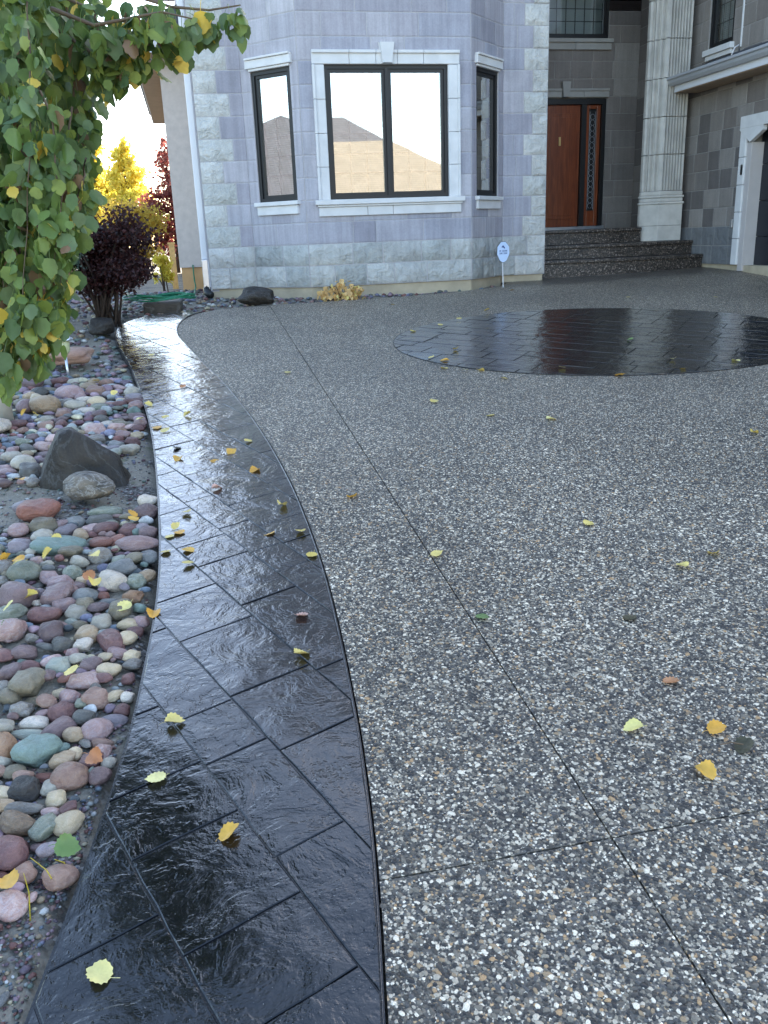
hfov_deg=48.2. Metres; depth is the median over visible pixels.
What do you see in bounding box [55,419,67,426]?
river rock
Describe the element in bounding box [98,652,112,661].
river rock
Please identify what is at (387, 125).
window
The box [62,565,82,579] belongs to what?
river rock
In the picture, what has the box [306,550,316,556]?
fallen leaf
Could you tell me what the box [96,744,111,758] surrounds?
river rock
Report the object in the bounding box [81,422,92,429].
river rock
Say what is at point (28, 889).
dry grass
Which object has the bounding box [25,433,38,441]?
river rock
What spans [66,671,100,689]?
river rock
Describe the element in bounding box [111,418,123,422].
river rock
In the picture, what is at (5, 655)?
river rock
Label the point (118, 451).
river rock
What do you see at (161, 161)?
red tree
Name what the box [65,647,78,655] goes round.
river rock
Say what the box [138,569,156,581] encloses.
river rock
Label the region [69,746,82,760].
river rock
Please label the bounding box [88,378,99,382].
river rock
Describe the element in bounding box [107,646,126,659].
river rock
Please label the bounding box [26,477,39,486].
river rock
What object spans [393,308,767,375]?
stamped oval
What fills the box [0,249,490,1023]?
ground
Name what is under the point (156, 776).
fallen leaf
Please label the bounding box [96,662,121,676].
river rock
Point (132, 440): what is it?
river rock
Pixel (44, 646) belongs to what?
river rock
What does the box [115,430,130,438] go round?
river rock
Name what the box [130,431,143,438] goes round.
river rock
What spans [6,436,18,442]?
river rock
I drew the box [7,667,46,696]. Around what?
river rock
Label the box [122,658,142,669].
river rock
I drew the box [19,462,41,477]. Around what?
river rock
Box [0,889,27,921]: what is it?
river rock
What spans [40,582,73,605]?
river rock
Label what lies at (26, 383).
river rock
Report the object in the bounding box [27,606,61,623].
river rock
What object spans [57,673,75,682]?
river rock
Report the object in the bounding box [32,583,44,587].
river rock
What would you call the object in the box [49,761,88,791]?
river rock
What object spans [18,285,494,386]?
crushed stone
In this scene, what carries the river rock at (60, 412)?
on the ground at (10, 497)
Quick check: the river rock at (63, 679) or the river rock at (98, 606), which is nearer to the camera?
the river rock at (63, 679)
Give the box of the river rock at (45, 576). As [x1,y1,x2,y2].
[39,571,57,584]
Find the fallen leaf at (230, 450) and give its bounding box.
[226,448,235,453]
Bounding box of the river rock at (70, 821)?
[53,810,84,836]
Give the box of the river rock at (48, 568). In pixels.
[41,565,55,570]
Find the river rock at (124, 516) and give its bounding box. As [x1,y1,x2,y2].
[119,513,132,519]
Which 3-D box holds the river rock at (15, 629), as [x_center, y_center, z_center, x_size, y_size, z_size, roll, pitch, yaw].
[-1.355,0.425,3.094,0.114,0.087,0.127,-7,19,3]
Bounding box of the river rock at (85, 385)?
[80,382,96,388]
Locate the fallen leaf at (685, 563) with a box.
[676,561,689,568]
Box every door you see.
[545,105,579,226]
[753,127,767,264]
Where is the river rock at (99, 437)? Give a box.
[88,434,105,442]
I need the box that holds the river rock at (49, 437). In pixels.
[45,434,54,442]
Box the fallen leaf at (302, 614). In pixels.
[294,612,307,615]
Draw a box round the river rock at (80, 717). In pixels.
[72,709,95,725]
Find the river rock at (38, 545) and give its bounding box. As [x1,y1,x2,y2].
[29,535,86,555]
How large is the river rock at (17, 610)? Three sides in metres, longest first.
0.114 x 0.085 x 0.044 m
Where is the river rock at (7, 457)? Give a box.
[0,451,21,462]
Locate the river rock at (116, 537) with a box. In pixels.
[111,534,125,545]
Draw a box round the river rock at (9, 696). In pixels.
[0,687,22,704]
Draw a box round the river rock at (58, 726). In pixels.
[40,716,77,738]
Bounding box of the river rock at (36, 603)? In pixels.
[32,600,41,605]
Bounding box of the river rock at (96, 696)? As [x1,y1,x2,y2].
[81,686,110,709]
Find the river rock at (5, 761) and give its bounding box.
[0,756,12,766]
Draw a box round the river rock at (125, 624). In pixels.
[116,618,137,630]
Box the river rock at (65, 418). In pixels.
[54,416,68,422]
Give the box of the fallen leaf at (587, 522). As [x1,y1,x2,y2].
[583,519,593,524]
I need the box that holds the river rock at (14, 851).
[0,834,29,870]
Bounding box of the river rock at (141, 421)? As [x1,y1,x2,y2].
[133,416,147,424]
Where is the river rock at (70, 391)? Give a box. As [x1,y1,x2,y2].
[54,385,84,398]
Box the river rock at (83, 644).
[73,637,92,651]
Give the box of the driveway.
[178,267,767,1023]
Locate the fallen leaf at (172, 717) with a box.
[159,712,184,724]
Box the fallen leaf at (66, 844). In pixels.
[49,832,80,856]
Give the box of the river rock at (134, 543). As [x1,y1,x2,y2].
[115,535,158,551]
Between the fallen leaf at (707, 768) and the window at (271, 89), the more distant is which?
the window at (271, 89)
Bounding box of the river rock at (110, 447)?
[106,445,119,449]
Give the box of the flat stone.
[143,300,183,314]
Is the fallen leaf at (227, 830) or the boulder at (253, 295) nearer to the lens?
the fallen leaf at (227, 830)
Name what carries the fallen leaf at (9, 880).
on the river rock at (13, 905)
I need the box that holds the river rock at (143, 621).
[133,616,149,627]
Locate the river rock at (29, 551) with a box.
[25,548,35,554]
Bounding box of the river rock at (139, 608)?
[133,603,146,612]
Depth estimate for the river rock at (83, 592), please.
3.34 m
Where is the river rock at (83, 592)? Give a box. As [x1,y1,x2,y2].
[72,588,98,600]
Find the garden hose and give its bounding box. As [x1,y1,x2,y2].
[122,265,196,301]
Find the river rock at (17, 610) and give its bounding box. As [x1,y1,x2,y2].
[0,603,27,619]
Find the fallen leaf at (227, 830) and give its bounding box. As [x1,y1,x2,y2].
[216,821,238,840]
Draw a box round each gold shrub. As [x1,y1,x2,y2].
[97,195,170,272]
[152,250,175,291]
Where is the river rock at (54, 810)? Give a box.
[40,807,59,815]
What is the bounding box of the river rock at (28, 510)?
[16,498,61,521]
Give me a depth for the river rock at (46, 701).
2.68 m
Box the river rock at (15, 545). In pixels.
[7,538,30,553]
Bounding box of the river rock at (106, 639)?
[96,628,124,651]
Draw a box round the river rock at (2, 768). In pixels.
[0,765,5,776]
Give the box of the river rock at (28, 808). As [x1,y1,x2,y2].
[4,801,43,814]
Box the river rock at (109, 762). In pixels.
[100,757,117,768]
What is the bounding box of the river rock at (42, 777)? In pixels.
[34,773,50,782]
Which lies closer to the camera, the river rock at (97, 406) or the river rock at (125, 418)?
the river rock at (125, 418)
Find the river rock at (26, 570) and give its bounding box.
[6,560,41,581]
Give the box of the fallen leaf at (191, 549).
[182,547,194,551]
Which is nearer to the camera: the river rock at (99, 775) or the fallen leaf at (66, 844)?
the fallen leaf at (66, 844)
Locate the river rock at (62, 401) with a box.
[59,398,79,407]
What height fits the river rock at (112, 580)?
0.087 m
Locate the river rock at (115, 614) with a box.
[108,598,131,620]
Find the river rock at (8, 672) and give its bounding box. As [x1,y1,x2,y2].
[0,662,21,680]
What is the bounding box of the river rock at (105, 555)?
[88,547,112,563]
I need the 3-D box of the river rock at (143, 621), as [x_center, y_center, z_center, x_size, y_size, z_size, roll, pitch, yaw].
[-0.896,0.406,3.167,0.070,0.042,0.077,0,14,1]
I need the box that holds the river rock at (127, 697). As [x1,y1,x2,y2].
[120,691,134,702]
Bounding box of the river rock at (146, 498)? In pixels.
[137,494,157,504]
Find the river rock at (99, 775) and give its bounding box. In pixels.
[88,766,111,785]
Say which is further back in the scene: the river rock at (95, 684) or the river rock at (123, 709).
the river rock at (95, 684)
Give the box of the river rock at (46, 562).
[39,560,54,567]
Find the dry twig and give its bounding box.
[720,741,743,744]
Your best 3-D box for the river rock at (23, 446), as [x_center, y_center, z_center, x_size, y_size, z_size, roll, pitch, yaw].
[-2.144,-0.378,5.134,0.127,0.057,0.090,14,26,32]
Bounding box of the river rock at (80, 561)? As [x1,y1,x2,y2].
[69,555,89,567]
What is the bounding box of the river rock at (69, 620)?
[64,618,77,623]
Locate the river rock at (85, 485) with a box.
[63,471,115,499]
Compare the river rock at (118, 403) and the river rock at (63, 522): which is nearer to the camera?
the river rock at (63, 522)
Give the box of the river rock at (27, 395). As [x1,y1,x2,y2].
[22,392,34,398]
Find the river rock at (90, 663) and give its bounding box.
[79,656,102,670]
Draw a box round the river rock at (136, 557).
[124,552,142,563]
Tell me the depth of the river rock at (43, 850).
2.08 m
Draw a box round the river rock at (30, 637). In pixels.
[25,633,38,641]
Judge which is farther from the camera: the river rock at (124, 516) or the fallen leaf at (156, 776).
the river rock at (124, 516)
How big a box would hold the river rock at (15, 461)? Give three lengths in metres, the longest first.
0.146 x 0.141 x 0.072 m
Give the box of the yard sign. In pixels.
[497,241,508,286]
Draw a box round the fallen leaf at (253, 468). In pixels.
[249,465,259,471]
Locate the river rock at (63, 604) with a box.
[52,597,75,613]
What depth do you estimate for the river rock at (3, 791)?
2.29 m
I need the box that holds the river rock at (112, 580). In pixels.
[97,569,127,591]
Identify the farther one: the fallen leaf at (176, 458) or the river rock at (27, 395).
the river rock at (27, 395)
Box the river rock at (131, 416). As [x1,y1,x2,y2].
[128,412,146,420]
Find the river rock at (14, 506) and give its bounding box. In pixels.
[11,499,31,512]
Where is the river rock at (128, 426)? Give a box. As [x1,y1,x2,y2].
[124,424,133,429]
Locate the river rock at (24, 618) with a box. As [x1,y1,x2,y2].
[18,615,29,621]
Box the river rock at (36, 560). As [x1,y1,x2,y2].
[29,556,42,563]
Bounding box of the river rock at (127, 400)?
[123,398,142,403]
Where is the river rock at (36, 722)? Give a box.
[18,715,48,729]
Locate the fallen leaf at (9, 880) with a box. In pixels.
[0,868,18,888]
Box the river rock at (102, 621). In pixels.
[90,613,111,630]
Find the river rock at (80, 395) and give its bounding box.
[74,393,86,398]
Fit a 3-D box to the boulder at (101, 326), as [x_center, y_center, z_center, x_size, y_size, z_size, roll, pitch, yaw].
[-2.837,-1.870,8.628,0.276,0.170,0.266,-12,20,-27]
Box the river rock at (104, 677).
[96,672,112,682]
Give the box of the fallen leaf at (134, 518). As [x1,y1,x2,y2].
[128,516,138,520]
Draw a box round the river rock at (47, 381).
[43,378,51,385]
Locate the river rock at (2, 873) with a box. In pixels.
[0,871,7,877]
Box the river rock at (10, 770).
[3,764,26,779]
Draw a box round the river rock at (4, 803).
[0,799,14,811]
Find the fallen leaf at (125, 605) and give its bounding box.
[117,599,132,610]
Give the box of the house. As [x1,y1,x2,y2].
[140,0,767,298]
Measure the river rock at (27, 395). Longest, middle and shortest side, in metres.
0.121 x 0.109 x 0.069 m
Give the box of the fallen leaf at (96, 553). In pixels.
[89,550,99,555]
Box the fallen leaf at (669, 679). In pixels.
[661,676,679,682]
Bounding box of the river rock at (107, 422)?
[101,421,112,424]
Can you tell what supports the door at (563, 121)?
in the house
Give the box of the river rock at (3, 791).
[0,785,9,798]
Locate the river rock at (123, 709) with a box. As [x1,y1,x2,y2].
[113,703,130,715]
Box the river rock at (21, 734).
[10,729,41,739]
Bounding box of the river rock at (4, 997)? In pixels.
[0,991,9,1007]
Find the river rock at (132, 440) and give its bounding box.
[124,436,140,444]
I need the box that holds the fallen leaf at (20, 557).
[12,554,24,561]
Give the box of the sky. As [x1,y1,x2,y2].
[84,0,174,247]
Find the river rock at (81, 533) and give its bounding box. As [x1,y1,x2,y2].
[72,528,88,539]
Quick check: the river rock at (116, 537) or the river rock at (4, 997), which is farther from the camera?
the river rock at (116, 537)
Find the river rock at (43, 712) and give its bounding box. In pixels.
[35,709,47,715]
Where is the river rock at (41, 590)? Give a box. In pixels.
[36,588,44,597]
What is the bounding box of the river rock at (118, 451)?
[111,448,121,454]
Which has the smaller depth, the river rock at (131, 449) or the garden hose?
the river rock at (131, 449)
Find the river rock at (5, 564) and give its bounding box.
[0,559,11,572]
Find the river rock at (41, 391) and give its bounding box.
[30,387,48,394]
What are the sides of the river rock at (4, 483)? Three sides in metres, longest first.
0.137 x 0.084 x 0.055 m
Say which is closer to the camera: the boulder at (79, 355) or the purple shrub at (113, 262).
the boulder at (79, 355)
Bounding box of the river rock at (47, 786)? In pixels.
[40,779,56,796]
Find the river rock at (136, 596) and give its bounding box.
[122,590,143,603]
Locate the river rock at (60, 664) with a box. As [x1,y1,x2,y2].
[45,656,70,676]
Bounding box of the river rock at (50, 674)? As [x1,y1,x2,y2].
[44,669,55,680]
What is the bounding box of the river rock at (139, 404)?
[128,400,143,409]
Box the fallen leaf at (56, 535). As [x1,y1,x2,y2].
[51,533,60,537]
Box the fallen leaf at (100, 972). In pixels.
[85,959,120,984]
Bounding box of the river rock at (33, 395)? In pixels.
[30,393,41,398]
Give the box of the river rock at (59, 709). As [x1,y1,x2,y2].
[47,701,77,721]
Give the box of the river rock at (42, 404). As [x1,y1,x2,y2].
[29,395,61,413]
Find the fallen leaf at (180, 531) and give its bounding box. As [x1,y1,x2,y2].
[174,529,184,533]
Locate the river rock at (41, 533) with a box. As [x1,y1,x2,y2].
[30,529,53,541]
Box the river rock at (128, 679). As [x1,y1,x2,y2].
[121,672,135,684]
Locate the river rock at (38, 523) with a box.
[28,517,57,531]
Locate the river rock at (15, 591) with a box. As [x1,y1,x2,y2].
[0,581,38,607]
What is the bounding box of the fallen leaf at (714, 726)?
[702,719,726,733]
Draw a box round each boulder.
[38,427,130,490]
[49,347,93,365]
[88,317,114,334]
[238,286,273,304]
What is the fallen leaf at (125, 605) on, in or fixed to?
on the river rock at (115, 614)
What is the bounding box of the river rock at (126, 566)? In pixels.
[106,558,137,575]
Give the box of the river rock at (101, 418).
[93,414,108,422]
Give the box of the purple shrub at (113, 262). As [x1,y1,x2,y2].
[72,198,165,326]
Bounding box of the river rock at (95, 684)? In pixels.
[90,682,100,687]
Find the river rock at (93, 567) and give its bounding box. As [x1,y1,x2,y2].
[85,563,101,570]
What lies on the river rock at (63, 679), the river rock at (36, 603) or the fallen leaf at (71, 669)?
the fallen leaf at (71, 669)
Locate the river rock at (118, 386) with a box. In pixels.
[113,384,125,390]
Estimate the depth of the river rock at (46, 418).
5.76 m
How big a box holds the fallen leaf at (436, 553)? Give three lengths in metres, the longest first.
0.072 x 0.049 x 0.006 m
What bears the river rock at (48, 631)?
on the ground at (10, 497)
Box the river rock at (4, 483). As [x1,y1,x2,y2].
[0,478,12,487]
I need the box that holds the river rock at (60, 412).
[55,409,70,418]
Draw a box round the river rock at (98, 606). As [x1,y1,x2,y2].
[87,602,109,611]
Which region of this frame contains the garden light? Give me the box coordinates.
[60,336,72,375]
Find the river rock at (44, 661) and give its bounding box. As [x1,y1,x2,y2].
[40,654,62,666]
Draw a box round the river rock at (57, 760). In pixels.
[48,750,76,769]
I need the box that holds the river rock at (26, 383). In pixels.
[22,378,44,386]
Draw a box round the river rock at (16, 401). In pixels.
[13,398,23,404]
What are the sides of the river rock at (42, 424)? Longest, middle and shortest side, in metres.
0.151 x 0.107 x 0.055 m
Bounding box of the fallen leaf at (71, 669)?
[64,665,79,675]
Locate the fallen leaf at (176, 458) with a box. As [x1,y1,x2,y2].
[173,455,182,460]
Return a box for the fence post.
[167,242,178,288]
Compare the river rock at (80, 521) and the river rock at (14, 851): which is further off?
the river rock at (80, 521)
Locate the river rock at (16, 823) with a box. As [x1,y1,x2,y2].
[0,810,35,836]
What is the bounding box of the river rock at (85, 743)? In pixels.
[79,738,91,748]
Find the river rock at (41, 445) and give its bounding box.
[33,441,50,450]
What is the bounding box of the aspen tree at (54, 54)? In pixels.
[0,0,250,420]
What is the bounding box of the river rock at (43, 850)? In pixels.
[35,841,55,857]
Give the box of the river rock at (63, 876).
[42,864,79,891]
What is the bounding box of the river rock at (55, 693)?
[52,688,64,698]
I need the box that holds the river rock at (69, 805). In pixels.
[59,800,76,813]
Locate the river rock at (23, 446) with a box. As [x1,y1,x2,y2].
[19,443,35,451]
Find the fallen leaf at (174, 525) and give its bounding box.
[171,522,179,528]
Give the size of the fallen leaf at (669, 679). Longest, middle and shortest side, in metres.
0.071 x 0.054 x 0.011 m
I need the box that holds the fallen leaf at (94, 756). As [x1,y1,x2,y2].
[84,746,102,763]
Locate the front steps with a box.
[542,227,702,277]
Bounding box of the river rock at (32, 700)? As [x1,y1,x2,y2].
[24,696,39,706]
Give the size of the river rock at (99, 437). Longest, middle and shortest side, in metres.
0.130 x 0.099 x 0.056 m
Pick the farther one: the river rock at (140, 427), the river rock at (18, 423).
the river rock at (18, 423)
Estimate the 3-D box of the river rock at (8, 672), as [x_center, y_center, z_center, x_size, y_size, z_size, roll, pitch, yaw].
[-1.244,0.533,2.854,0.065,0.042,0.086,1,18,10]
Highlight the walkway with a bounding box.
[24,312,384,1023]
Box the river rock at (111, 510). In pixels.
[87,506,121,515]
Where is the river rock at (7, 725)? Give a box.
[0,719,14,731]
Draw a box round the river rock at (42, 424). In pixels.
[37,420,54,428]
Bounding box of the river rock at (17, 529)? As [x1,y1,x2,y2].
[7,523,29,536]
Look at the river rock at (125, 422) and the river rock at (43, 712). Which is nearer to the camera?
the river rock at (43, 712)
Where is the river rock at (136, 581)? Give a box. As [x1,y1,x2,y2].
[126,573,146,588]
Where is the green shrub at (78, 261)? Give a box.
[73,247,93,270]
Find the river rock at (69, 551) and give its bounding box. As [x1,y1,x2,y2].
[57,545,82,556]
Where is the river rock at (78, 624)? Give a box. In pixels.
[70,620,87,629]
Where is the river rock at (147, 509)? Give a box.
[133,503,157,519]
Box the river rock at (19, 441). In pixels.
[15,438,31,445]
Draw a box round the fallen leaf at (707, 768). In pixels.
[695,759,720,779]
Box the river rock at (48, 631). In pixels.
[36,620,63,643]
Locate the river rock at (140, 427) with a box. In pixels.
[131,424,145,431]
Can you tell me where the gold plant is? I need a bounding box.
[317,279,365,301]
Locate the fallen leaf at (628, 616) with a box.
[622,614,635,619]
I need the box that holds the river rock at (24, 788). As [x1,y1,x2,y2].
[7,775,41,802]
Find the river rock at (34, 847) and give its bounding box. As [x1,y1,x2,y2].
[30,843,42,851]
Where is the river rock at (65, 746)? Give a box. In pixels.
[58,742,70,751]
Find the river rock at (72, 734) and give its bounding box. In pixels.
[62,727,83,742]
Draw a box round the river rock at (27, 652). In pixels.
[11,645,37,659]
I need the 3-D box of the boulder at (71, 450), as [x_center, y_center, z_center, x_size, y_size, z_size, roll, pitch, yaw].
[-1.617,-0.195,4.665,0.543,0.540,0.372,0,18,8]
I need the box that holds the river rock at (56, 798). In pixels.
[45,789,66,807]
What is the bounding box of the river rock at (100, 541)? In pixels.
[89,536,113,547]
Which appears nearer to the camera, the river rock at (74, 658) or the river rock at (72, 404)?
the river rock at (74, 658)
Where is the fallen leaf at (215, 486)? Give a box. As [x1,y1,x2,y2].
[211,484,221,488]
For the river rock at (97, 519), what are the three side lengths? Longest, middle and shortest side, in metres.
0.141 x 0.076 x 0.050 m
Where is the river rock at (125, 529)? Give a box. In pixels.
[118,522,136,535]
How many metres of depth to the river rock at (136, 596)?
3.33 m
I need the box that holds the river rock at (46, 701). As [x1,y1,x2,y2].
[36,694,56,708]
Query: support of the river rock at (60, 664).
on the ground at (10, 497)
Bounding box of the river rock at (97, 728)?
[81,718,113,741]
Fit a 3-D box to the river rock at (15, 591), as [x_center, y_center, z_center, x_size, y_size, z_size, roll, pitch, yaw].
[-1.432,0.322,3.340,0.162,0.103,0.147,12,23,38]
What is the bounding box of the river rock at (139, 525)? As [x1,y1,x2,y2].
[136,523,148,528]
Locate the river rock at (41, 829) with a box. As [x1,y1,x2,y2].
[28,812,56,841]
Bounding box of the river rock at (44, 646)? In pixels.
[36,642,52,649]
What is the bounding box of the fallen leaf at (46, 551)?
[38,547,51,558]
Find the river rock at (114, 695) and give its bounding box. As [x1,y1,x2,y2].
[108,689,123,701]
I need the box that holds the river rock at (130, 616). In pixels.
[121,615,135,619]
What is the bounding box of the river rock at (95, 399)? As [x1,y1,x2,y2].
[86,396,105,403]
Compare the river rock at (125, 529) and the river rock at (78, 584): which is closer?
the river rock at (78, 584)
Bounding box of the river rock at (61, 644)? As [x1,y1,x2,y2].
[51,636,74,652]
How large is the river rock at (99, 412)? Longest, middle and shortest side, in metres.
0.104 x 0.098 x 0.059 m
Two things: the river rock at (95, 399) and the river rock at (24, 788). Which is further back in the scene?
the river rock at (95, 399)
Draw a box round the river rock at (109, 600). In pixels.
[99,598,118,603]
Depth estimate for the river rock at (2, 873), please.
2.04 m
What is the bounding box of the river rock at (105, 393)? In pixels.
[102,391,119,397]
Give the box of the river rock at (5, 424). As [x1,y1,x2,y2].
[0,418,11,432]
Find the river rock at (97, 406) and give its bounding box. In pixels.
[90,403,107,409]
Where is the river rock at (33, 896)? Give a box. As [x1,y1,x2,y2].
[27,891,37,902]
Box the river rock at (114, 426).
[107,423,124,429]
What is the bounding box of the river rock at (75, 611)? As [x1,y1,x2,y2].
[64,604,86,619]
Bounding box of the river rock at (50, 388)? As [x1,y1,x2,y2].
[44,387,55,390]
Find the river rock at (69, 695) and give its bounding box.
[59,689,80,703]
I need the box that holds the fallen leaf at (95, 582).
[88,576,100,585]
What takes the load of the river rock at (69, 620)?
on the ground at (10, 497)
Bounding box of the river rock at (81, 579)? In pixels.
[75,576,86,585]
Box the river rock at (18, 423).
[11,419,27,427]
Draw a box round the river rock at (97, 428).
[84,423,105,434]
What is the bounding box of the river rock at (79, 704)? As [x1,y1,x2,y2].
[74,698,86,708]
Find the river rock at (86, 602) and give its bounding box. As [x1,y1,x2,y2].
[75,597,93,611]
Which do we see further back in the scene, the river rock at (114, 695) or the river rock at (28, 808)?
the river rock at (114, 695)
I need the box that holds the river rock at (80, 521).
[67,516,85,527]
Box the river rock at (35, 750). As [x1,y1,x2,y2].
[10,733,62,767]
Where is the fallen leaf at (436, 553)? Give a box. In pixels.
[428,550,442,556]
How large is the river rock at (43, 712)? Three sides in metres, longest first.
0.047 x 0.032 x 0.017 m
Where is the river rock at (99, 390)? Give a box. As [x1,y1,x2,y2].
[85,385,105,395]
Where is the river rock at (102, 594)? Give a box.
[97,591,109,598]
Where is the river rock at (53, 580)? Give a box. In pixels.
[46,574,73,587]
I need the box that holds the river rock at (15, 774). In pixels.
[12,770,33,779]
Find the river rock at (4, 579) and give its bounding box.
[0,576,9,584]
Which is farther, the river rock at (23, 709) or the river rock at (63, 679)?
the river rock at (63, 679)
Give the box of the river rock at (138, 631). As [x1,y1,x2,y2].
[126,626,143,638]
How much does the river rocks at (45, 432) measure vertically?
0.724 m
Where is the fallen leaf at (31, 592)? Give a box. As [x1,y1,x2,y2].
[24,589,37,598]
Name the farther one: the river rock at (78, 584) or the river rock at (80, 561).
the river rock at (80, 561)
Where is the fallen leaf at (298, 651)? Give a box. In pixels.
[294,648,307,653]
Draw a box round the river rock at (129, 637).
[120,631,137,645]
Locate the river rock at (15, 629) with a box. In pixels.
[0,618,27,642]
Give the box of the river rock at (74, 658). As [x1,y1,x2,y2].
[69,653,87,663]
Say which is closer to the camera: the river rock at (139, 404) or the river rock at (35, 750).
the river rock at (35, 750)
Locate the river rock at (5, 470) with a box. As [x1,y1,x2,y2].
[0,468,17,473]
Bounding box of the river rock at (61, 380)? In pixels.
[50,377,68,385]
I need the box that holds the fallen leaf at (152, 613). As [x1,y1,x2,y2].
[146,608,160,617]
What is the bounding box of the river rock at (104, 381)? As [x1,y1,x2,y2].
[98,378,113,385]
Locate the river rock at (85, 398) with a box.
[76,396,90,401]
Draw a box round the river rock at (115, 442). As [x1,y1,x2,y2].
[108,440,124,445]
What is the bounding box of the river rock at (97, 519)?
[86,514,113,524]
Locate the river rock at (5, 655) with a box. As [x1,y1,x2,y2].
[0,648,13,662]
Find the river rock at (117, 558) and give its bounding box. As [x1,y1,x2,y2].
[111,555,124,562]
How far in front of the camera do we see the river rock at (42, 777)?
2.37 m
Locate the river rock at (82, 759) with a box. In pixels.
[79,751,103,768]
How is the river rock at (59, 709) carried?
on the ground at (10, 497)
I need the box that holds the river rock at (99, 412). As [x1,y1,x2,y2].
[91,409,106,416]
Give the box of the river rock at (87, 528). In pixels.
[82,523,96,532]
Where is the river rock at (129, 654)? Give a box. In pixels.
[122,649,140,660]
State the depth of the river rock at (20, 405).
5.96 m
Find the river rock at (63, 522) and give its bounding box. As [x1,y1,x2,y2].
[57,519,67,526]
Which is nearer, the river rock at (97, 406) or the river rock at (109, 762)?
the river rock at (109, 762)
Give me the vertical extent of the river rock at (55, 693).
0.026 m
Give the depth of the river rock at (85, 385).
6.54 m
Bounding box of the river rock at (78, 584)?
[73,581,86,588]
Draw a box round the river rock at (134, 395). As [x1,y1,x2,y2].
[124,393,142,397]
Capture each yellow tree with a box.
[94,144,116,223]
[98,136,159,236]
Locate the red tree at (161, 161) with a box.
[136,136,180,272]
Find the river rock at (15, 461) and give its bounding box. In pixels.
[10,455,36,469]
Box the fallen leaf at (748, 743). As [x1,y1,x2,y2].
[734,736,753,752]
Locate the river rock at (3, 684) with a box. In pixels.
[0,680,8,690]
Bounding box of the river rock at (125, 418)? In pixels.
[118,416,128,420]
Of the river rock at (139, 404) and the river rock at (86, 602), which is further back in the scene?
the river rock at (139, 404)
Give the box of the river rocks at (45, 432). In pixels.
[0,376,153,891]
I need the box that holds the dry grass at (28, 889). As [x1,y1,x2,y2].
[23,857,64,920]
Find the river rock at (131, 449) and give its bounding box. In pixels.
[119,444,139,454]
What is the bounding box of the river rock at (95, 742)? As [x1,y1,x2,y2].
[91,738,113,747]
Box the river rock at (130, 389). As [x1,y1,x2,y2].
[123,386,138,395]
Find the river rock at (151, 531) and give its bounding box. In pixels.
[138,526,158,538]
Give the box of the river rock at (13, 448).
[5,446,18,451]
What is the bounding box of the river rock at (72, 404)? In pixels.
[63,400,86,410]
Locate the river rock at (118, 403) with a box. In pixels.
[113,401,126,405]
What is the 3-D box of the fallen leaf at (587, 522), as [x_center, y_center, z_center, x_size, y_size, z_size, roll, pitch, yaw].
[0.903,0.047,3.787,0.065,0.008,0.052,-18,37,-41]
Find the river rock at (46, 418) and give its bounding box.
[38,415,54,421]
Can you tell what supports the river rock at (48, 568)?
on the ground at (10, 497)
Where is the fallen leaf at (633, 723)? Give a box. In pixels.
[623,717,645,730]
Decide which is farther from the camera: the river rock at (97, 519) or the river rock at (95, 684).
the river rock at (97, 519)
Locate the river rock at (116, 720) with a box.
[102,714,128,727]
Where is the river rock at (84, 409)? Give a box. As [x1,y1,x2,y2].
[78,407,95,412]
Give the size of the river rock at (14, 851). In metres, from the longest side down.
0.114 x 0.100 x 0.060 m
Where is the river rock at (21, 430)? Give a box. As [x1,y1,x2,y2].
[15,427,28,433]
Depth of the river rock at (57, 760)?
2.42 m
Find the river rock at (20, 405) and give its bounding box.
[15,399,32,413]
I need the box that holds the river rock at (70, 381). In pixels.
[67,378,78,383]
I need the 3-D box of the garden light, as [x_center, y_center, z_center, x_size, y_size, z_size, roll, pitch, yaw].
[-2.556,-1.213,6.899,0.156,0.408,0.154,-6,18,-11]
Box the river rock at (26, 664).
[21,660,41,669]
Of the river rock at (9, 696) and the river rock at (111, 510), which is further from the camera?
the river rock at (111, 510)
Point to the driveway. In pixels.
(556, 843)
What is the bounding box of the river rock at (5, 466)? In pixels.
[0,464,13,468]
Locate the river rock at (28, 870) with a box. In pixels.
[15,861,37,884]
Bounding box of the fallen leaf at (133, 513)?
[128,510,137,516]
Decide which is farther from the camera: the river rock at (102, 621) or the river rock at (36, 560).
the river rock at (36, 560)
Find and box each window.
[251,66,297,202]
[324,65,448,199]
[476,67,496,195]
[549,0,608,37]
[709,0,735,48]
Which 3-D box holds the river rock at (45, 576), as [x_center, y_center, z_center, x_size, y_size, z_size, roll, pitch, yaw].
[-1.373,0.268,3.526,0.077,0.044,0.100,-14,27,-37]
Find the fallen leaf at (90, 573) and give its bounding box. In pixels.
[82,570,95,579]
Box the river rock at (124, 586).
[118,583,129,590]
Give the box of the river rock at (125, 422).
[114,420,130,425]
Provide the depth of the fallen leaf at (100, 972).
1.74 m
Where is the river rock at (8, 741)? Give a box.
[0,731,17,758]
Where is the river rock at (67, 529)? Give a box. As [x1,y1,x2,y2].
[54,524,77,535]
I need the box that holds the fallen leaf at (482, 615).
[475,613,488,618]
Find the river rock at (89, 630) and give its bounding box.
[73,624,97,643]
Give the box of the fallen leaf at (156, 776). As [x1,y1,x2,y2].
[145,771,168,782]
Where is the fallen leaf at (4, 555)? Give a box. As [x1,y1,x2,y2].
[0,552,10,559]
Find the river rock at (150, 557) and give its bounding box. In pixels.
[141,550,158,563]
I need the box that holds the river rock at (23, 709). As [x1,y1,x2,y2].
[9,701,34,717]
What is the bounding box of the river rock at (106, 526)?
[92,521,119,533]
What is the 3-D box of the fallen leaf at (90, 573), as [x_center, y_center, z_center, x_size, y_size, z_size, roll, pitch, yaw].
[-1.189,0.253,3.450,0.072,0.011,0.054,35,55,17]

